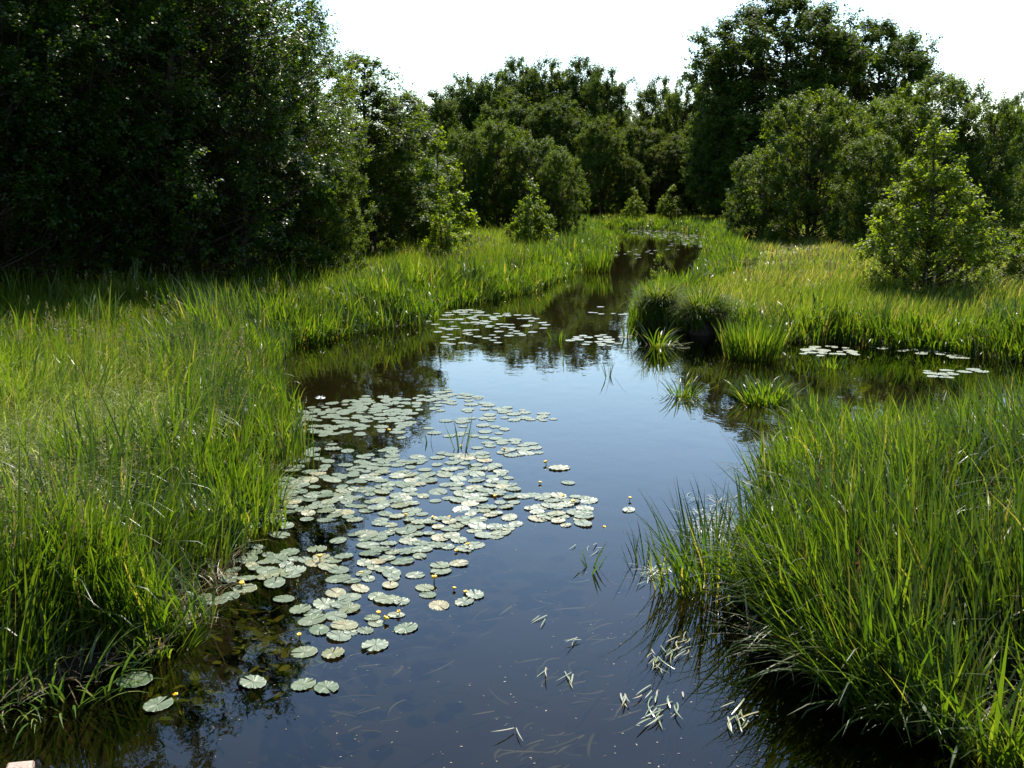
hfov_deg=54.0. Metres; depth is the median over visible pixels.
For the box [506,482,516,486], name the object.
lily pad
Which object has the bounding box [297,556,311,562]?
lily pad
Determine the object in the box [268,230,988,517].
lily pads
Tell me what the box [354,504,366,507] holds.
lily pad
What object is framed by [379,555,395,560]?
lily pad
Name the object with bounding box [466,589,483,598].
lily pad
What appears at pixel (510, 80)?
broadleaf tree
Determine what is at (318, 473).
lily pad
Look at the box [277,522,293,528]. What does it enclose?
lily pad
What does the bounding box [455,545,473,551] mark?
lily pad
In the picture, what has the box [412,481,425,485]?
lily pad
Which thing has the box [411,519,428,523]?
lily pad
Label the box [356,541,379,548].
lily pad
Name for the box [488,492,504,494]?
lily pad
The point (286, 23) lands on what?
alder tree
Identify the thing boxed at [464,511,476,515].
lily pad
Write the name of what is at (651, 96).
broadleaf tree
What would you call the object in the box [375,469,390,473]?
lily pad
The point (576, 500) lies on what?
lily pad
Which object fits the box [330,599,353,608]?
lily pad
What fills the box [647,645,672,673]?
floating leaves
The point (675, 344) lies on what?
floating leaf mat
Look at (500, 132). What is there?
alder bush
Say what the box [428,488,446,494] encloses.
lily pad
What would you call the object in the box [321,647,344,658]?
lily pad
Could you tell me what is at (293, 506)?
lily pad
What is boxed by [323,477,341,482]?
lily pad
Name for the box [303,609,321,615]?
lily pad
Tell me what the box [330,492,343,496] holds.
lily pad
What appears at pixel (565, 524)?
lily pad
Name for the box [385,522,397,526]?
lily pad
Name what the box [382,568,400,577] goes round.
lily pad
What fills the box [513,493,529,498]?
lily pad
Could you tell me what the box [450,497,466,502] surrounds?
lily pad
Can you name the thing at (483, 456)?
lily pad
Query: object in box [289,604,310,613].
lily pad
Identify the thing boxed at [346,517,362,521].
lily pad
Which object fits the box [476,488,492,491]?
lily pad
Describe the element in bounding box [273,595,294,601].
lily pad
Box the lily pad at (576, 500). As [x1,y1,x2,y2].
[561,498,579,502]
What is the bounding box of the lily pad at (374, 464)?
[368,463,382,465]
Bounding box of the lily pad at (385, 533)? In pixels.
[378,530,394,535]
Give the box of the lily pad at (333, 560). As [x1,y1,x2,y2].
[323,556,341,562]
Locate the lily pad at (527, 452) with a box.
[518,451,534,454]
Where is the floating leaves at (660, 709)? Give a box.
[632,684,683,728]
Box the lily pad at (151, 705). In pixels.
[142,696,173,711]
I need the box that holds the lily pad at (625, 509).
[622,507,634,511]
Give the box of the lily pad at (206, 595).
[196,593,215,599]
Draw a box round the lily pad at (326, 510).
[317,507,335,512]
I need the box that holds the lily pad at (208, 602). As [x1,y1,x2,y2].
[202,596,227,604]
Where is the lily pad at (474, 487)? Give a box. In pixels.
[465,485,482,489]
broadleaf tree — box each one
[382,107,426,163]
[409,85,472,196]
[427,67,498,173]
[458,65,518,191]
[472,90,563,206]
[484,52,543,108]
[511,50,584,205]
[520,93,595,209]
[540,51,619,201]
[571,113,633,215]
[578,59,637,207]
[607,115,669,213]
[611,156,651,215]
[615,108,645,162]
[631,69,682,210]
[643,131,698,211]
[659,68,702,208]
[678,50,765,216]
[678,93,752,218]
[705,98,837,218]
[993,143,1023,159]
[1000,89,1023,140]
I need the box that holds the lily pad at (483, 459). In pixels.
[476,458,491,461]
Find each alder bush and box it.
[260,135,378,282]
[430,121,500,229]
[456,117,536,230]
[489,129,576,230]
[530,148,591,236]
[576,191,619,214]
[646,190,688,213]
[667,198,707,214]
[691,199,747,215]
[719,144,802,240]
[743,81,882,242]
[800,177,865,218]
[824,125,913,248]
[827,93,927,233]
[851,68,1022,243]
[927,88,1023,245]
[988,162,1023,228]
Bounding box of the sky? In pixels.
[229,0,1023,139]
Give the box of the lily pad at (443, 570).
[430,568,451,573]
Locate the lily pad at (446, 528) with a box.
[440,526,459,530]
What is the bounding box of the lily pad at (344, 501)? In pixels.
[340,498,352,503]
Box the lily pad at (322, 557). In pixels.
[312,553,329,558]
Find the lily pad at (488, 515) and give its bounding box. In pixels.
[484,512,497,516]
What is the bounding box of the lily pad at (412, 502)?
[404,501,418,504]
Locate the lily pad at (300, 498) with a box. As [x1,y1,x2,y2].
[296,496,311,500]
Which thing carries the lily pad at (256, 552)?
on the stream water
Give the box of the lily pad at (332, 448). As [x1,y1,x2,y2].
[324,447,341,449]
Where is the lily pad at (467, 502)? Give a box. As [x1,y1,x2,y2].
[461,500,478,505]
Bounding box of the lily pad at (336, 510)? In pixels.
[328,509,342,513]
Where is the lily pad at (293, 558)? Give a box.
[288,556,297,561]
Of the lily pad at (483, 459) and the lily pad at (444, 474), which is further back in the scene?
the lily pad at (483, 459)
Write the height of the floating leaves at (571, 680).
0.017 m
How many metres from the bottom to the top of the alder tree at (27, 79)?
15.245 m
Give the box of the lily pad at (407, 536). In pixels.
[401,533,414,537]
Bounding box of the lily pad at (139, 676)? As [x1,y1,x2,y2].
[115,671,152,687]
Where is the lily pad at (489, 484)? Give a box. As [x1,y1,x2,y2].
[483,483,494,486]
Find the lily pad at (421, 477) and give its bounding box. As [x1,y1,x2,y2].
[414,474,427,479]
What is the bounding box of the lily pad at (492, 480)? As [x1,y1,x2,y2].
[486,477,498,482]
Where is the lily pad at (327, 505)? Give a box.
[317,503,333,507]
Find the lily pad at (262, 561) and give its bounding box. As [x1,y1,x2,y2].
[257,559,271,563]
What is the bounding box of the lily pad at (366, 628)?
[356,626,373,633]
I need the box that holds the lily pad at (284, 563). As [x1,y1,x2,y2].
[279,561,293,567]
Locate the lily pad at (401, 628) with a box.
[393,622,417,633]
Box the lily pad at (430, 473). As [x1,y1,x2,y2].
[419,472,435,476]
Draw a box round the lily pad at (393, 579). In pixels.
[387,575,399,580]
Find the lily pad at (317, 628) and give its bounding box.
[309,624,328,634]
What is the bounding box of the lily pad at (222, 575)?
[218,571,237,577]
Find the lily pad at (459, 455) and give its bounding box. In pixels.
[454,453,468,457]
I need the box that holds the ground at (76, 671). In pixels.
[0,209,1023,735]
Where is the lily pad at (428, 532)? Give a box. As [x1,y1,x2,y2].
[423,531,434,534]
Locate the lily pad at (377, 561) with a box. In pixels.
[370,558,386,563]
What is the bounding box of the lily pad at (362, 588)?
[351,584,369,592]
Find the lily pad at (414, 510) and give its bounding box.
[402,507,421,513]
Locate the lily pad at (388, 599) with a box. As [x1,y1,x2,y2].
[373,594,400,603]
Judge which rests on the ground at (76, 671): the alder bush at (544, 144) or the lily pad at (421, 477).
the alder bush at (544, 144)
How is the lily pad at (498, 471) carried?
on the stream water
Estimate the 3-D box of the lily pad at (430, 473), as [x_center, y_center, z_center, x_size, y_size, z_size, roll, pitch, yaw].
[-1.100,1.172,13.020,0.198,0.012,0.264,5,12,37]
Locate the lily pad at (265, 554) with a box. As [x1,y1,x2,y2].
[262,552,273,556]
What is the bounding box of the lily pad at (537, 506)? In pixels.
[530,504,546,509]
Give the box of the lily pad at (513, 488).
[506,486,520,490]
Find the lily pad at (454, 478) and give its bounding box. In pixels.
[450,475,466,481]
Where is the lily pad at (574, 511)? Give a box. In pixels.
[566,508,582,514]
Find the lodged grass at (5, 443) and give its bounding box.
[0,333,259,584]
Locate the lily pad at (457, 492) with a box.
[453,490,468,496]
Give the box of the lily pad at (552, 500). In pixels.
[544,498,560,501]
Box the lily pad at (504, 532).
[492,528,510,535]
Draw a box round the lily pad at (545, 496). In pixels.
[534,494,550,499]
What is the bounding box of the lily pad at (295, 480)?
[288,479,302,482]
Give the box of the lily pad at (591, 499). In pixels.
[580,497,597,503]
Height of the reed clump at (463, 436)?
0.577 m
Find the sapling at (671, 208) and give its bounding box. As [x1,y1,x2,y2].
[655,184,688,219]
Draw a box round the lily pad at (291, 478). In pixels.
[279,476,294,480]
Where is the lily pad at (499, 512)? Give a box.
[489,510,502,513]
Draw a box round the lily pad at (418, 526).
[407,523,424,528]
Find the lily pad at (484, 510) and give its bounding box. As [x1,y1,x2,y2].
[478,508,490,512]
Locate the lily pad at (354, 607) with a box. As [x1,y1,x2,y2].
[338,604,359,613]
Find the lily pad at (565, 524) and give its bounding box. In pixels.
[560,523,571,526]
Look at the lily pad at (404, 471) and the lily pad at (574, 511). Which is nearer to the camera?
the lily pad at (574, 511)
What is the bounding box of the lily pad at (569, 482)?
[561,480,574,483]
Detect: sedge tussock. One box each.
[616,267,692,328]
[664,276,744,335]
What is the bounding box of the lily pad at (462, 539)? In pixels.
[450,536,466,543]
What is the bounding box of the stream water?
[0,227,1023,767]
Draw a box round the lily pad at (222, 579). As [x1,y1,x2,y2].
[220,575,237,582]
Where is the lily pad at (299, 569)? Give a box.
[285,565,305,572]
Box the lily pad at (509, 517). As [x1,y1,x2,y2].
[501,513,516,520]
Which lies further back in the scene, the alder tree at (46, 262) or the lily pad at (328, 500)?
the alder tree at (46, 262)
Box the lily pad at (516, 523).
[508,521,522,526]
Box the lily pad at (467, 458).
[460,456,475,459]
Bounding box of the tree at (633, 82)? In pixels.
[616,74,651,128]
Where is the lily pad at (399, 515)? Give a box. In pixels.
[389,513,404,517]
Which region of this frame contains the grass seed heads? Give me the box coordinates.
[0,228,1011,626]
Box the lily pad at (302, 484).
[289,481,309,486]
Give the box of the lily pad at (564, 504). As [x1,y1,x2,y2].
[557,501,573,506]
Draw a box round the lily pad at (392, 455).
[384,453,399,457]
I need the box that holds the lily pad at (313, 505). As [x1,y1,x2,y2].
[308,503,322,508]
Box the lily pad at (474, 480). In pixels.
[467,478,484,482]
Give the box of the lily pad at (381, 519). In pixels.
[374,517,387,521]
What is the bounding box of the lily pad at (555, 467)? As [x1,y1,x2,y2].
[548,464,569,469]
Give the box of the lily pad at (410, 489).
[402,487,417,491]
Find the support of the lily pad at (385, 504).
on the stream water
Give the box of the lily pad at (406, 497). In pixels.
[399,495,412,500]
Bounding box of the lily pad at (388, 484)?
[381,483,395,486]
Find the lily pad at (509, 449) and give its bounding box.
[500,447,515,451]
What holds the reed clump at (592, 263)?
in the stream water
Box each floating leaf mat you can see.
[628,563,671,583]
[661,341,690,349]
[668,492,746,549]
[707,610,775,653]
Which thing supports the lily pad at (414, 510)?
on the stream water
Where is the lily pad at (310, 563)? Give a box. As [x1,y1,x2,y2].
[305,558,324,566]
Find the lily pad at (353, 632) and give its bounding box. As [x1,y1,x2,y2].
[344,629,357,635]
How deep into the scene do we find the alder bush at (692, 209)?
130.12 m
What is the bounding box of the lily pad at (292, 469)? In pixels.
[283,468,301,471]
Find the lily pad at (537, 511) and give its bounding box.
[529,509,544,513]
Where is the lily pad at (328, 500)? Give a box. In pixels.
[321,499,337,503]
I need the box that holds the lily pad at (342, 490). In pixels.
[335,488,351,492]
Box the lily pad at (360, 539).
[357,536,370,541]
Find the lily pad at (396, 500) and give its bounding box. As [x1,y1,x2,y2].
[390,498,402,502]
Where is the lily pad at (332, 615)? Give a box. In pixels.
[324,611,346,620]
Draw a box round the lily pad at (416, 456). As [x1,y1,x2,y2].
[409,454,425,458]
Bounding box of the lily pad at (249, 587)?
[232,583,256,592]
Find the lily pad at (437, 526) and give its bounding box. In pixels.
[432,524,443,528]
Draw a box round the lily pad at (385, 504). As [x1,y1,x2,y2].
[377,502,389,507]
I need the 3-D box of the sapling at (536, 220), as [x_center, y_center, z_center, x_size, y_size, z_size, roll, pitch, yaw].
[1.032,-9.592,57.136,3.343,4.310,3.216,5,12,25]
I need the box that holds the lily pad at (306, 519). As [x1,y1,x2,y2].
[300,517,313,520]
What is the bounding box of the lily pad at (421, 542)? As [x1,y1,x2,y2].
[412,540,428,545]
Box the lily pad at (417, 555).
[413,553,425,558]
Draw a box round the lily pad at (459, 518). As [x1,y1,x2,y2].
[454,515,469,520]
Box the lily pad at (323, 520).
[317,518,333,521]
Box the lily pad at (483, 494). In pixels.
[477,491,494,495]
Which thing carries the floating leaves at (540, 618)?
on the stream water
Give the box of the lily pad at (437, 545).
[425,541,445,547]
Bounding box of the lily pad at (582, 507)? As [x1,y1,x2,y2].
[576,505,593,510]
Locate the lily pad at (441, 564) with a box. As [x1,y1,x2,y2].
[430,561,449,568]
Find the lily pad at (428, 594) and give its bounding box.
[419,591,435,597]
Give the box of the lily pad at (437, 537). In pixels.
[431,533,448,540]
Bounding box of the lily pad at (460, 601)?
[454,597,473,605]
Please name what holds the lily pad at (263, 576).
on the stream water
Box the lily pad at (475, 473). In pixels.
[469,471,485,476]
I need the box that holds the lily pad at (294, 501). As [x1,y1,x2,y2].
[284,499,301,503]
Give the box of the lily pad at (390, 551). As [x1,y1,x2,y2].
[385,549,400,554]
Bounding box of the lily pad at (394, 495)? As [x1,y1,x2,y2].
[389,492,409,498]
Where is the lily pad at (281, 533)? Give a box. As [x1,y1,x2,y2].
[269,531,289,537]
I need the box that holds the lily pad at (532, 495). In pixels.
[525,493,540,497]
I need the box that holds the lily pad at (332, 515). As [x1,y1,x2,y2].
[327,512,341,517]
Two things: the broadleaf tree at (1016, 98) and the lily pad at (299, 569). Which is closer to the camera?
the lily pad at (299, 569)
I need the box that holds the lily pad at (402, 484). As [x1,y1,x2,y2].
[396,482,410,486]
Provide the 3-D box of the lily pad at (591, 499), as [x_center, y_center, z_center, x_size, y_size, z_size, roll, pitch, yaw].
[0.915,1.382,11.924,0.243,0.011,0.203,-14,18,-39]
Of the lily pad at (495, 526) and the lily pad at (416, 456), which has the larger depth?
the lily pad at (416, 456)
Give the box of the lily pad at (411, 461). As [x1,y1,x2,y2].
[403,460,417,463]
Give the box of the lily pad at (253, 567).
[248,565,262,569]
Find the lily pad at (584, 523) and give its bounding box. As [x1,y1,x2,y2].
[574,519,591,525]
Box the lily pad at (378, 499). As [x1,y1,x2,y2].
[369,497,386,502]
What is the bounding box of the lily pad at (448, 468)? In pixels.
[441,466,457,470]
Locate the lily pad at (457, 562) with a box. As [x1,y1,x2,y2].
[449,559,467,565]
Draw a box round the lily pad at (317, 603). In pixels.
[312,597,336,609]
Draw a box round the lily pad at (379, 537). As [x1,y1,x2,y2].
[370,535,387,540]
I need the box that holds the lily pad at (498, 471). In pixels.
[493,469,507,472]
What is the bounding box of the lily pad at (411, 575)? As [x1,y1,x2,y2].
[405,571,424,577]
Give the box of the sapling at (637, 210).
[619,187,647,219]
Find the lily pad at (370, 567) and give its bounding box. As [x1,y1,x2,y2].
[367,564,379,569]
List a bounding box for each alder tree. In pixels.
[0,0,118,276]
[0,0,183,287]
[0,0,257,289]
[0,2,82,265]
[0,10,37,239]
[2,0,197,275]
[8,0,292,262]
[8,0,342,285]
[53,1,293,251]
[87,0,357,284]
[90,0,338,274]
[174,0,374,280]
[186,0,339,250]
[251,26,372,267]
[324,46,446,256]
[342,88,461,243]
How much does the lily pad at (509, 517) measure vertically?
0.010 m
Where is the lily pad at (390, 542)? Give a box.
[380,540,396,545]
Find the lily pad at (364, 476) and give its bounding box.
[359,474,370,478]
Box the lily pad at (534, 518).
[527,515,547,521]
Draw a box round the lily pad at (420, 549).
[410,546,432,552]
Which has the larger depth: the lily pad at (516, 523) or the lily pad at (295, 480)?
the lily pad at (295, 480)
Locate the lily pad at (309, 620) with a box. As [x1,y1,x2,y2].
[297,614,326,625]
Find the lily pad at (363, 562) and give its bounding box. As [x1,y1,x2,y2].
[357,558,371,565]
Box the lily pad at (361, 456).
[356,455,370,458]
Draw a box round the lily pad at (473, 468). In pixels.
[469,467,484,469]
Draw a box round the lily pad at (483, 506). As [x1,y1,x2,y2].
[476,504,497,508]
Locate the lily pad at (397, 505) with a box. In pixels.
[390,502,410,507]
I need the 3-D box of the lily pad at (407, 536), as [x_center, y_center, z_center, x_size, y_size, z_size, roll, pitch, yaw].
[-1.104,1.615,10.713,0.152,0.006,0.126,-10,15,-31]
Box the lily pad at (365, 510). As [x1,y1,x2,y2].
[358,508,373,512]
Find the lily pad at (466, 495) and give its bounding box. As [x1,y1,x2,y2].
[462,493,478,497]
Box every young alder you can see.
[850,113,1015,297]
[975,222,1023,284]
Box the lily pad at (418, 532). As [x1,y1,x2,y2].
[413,531,422,534]
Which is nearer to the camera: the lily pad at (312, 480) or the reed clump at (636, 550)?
the reed clump at (636, 550)
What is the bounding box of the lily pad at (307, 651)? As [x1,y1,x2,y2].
[290,646,317,657]
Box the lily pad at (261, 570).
[256,566,278,573]
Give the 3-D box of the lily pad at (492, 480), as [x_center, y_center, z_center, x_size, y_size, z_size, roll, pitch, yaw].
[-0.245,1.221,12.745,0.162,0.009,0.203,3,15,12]
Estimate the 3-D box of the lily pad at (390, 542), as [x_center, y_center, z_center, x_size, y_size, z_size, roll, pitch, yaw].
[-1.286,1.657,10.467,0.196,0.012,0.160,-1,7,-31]
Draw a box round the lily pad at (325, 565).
[317,562,337,569]
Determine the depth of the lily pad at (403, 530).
10.86 m
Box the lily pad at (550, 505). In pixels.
[541,502,556,507]
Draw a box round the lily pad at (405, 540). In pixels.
[398,537,419,544]
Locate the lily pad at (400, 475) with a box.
[389,473,406,478]
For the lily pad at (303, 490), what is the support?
on the stream water
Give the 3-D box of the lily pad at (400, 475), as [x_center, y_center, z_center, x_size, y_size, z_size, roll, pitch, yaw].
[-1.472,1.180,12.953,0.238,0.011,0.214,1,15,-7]
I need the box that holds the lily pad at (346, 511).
[341,509,354,514]
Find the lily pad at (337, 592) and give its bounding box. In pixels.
[325,588,345,597]
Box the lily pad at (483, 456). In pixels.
[475,455,489,458]
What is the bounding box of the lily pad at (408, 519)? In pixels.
[403,517,414,520]
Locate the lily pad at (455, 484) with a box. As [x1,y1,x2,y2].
[450,482,464,486]
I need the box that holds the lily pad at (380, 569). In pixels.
[375,566,393,571]
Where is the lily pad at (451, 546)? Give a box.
[440,543,454,548]
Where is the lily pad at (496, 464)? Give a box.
[488,463,501,467]
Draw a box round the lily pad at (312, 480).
[303,476,317,482]
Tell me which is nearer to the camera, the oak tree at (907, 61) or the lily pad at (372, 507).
the lily pad at (372, 507)
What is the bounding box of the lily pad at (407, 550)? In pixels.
[396,547,417,553]
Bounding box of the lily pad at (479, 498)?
[468,496,487,501]
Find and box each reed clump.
[0,605,174,748]
[72,592,228,667]
[444,419,472,450]
[547,328,568,340]
[576,542,606,574]
[580,247,617,271]
[600,360,617,377]
[602,474,802,603]
[615,310,634,337]
[617,520,697,578]
[627,502,737,596]
[631,319,681,347]
[658,370,713,397]
[711,313,797,360]
[727,368,814,405]
[811,351,850,368]
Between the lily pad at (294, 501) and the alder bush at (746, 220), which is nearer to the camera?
the lily pad at (294, 501)
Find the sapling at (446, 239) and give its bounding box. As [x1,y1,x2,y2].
[421,196,468,260]
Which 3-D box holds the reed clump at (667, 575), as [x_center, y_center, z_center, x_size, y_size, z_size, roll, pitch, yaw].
[1.542,1.560,9.255,1.003,0.827,0.904,0,11,0]
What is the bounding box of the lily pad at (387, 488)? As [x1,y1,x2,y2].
[381,487,393,490]
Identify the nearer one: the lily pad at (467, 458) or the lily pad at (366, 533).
the lily pad at (366, 533)
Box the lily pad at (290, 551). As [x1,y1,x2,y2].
[280,548,299,555]
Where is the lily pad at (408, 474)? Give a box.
[405,472,417,476]
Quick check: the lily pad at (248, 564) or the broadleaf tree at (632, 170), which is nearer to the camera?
the lily pad at (248, 564)
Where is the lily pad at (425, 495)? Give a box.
[417,493,428,497]
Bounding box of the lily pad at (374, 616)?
[364,614,380,620]
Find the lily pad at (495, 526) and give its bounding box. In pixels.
[486,523,503,529]
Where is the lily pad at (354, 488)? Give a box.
[347,486,358,491]
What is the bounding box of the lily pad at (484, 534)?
[474,532,491,537]
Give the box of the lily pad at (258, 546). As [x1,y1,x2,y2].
[250,544,264,548]
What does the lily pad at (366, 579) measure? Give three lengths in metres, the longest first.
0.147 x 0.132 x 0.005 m
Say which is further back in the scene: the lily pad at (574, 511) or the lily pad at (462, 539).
the lily pad at (574, 511)
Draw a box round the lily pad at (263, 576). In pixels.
[256,573,271,579]
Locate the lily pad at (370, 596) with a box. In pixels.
[367,592,385,599]
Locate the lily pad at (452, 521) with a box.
[442,518,456,523]
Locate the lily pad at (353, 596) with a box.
[337,593,360,600]
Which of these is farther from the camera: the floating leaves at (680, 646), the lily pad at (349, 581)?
the lily pad at (349, 581)
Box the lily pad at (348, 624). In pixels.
[330,619,357,629]
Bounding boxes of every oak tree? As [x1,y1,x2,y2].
[676,0,888,196]
[799,11,969,158]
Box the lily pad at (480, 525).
[468,521,486,529]
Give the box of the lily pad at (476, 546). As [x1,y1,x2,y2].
[463,541,484,548]
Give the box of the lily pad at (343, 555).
[334,552,352,558]
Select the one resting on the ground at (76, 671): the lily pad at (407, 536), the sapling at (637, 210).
the sapling at (637, 210)
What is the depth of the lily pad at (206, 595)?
9.12 m
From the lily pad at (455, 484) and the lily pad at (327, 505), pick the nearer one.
the lily pad at (327, 505)
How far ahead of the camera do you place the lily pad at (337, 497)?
12.00 m
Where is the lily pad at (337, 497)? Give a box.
[331,496,343,500]
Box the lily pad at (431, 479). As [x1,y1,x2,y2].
[421,477,437,482]
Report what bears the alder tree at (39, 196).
on the ground at (76, 671)
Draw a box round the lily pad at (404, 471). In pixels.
[395,470,409,472]
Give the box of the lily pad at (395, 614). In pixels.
[387,612,404,617]
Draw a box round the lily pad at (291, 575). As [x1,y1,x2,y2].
[285,572,300,577]
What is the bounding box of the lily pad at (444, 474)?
[436,472,452,476]
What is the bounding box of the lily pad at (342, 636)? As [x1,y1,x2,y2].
[326,630,350,640]
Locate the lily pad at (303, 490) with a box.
[294,489,307,493]
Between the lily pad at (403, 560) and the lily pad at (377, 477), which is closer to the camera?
the lily pad at (403, 560)
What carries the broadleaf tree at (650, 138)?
on the ground at (76, 671)
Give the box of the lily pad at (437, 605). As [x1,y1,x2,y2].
[428,600,448,610]
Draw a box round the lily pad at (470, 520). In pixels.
[461,518,476,524]
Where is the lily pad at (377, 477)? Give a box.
[365,476,382,480]
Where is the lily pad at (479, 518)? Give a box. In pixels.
[472,516,486,521]
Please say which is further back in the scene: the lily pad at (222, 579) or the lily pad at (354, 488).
the lily pad at (354, 488)
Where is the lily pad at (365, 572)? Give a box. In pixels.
[355,570,371,575]
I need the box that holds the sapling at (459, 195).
[399,125,479,245]
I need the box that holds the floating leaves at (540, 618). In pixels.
[532,615,546,625]
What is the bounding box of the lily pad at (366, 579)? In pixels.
[361,575,374,581]
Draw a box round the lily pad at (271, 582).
[264,577,284,587]
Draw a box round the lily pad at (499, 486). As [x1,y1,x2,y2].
[495,484,508,488]
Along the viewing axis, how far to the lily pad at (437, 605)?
8.91 m
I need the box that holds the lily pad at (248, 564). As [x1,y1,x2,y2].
[245,562,258,566]
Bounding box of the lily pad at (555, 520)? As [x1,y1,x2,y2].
[551,517,565,522]
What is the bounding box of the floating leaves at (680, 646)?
[668,631,692,658]
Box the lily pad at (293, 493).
[281,491,298,496]
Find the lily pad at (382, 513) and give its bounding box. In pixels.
[378,511,392,515]
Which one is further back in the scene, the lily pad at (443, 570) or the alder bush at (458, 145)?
the alder bush at (458, 145)
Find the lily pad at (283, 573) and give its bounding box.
[269,568,291,576]
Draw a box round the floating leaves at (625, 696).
[620,693,629,704]
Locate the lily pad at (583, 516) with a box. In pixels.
[574,514,593,518]
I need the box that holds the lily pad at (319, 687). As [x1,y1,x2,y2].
[313,680,338,693]
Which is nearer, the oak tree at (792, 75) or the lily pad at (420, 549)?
the lily pad at (420, 549)
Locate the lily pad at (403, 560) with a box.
[389,557,414,564]
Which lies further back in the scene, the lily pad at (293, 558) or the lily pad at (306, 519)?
the lily pad at (306, 519)
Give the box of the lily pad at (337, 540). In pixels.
[329,537,346,543]
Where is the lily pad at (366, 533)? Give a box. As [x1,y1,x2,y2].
[354,530,377,537]
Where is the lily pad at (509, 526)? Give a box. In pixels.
[502,524,514,527]
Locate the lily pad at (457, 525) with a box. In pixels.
[449,522,463,527]
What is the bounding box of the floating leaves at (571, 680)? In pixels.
[558,671,572,687]
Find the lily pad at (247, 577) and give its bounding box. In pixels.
[237,575,256,580]
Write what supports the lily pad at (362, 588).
on the stream water
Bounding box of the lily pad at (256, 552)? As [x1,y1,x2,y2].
[246,549,261,554]
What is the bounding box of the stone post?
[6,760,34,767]
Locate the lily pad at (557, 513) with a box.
[547,511,565,515]
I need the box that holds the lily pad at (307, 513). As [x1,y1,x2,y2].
[301,509,315,515]
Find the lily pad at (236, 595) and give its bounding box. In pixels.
[221,591,239,599]
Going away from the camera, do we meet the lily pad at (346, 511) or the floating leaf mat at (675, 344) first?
the lily pad at (346, 511)
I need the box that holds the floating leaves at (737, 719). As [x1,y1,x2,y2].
[722,698,757,733]
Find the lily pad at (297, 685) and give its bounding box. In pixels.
[290,678,315,690]
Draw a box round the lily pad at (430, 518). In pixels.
[426,516,437,520]
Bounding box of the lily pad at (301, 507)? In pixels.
[295,506,310,511]
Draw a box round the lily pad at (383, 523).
[371,521,387,525]
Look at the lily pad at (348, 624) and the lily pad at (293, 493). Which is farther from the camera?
the lily pad at (293, 493)
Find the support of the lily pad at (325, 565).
on the stream water
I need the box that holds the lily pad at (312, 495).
[303,493,318,498]
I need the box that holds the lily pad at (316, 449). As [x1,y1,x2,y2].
[306,447,320,451]
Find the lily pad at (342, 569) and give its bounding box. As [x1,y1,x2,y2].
[328,566,348,573]
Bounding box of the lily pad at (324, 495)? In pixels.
[317,493,334,497]
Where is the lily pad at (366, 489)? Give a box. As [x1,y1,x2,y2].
[357,487,375,492]
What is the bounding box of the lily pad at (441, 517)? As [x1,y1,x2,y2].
[432,516,449,519]
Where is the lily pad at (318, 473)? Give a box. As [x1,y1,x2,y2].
[309,471,325,475]
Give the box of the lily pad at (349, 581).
[343,577,360,582]
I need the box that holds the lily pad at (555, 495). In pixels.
[550,492,566,498]
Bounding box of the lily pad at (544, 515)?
[536,513,554,518]
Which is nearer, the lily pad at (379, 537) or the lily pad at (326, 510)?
the lily pad at (379, 537)
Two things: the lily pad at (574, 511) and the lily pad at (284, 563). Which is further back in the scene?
the lily pad at (574, 511)
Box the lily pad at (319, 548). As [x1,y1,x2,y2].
[306,545,326,552]
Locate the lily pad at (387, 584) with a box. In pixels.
[382,581,398,587]
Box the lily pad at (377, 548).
[370,546,390,550]
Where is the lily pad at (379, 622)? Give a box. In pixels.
[368,619,383,626]
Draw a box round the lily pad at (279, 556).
[265,553,287,563]
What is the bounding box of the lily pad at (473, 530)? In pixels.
[466,529,482,532]
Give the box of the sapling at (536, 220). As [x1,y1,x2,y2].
[502,176,558,244]
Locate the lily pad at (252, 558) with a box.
[237,554,257,563]
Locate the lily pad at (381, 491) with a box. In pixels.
[373,489,389,493]
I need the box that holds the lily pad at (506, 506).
[500,504,513,508]
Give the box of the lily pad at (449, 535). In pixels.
[443,532,459,537]
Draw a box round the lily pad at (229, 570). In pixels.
[226,567,240,572]
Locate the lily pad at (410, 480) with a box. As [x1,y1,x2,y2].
[404,478,417,481]
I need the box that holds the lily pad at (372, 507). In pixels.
[367,505,384,509]
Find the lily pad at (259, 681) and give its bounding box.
[239,674,266,688]
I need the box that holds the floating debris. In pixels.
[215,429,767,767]
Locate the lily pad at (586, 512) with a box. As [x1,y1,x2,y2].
[579,511,592,515]
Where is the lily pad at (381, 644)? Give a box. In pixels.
[361,639,388,651]
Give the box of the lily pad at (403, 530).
[395,526,416,533]
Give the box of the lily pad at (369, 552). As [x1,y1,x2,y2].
[358,550,381,555]
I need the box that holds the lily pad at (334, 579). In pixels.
[325,574,350,582]
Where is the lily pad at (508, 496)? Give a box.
[503,494,517,497]
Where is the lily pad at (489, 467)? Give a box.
[481,465,495,469]
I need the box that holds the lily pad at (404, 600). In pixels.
[393,597,409,604]
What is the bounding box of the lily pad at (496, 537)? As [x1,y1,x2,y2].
[490,534,503,538]
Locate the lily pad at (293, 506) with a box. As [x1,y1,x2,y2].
[286,504,297,508]
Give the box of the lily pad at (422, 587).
[415,584,433,590]
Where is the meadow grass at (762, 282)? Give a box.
[0,210,1023,562]
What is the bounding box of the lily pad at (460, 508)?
[452,505,469,511]

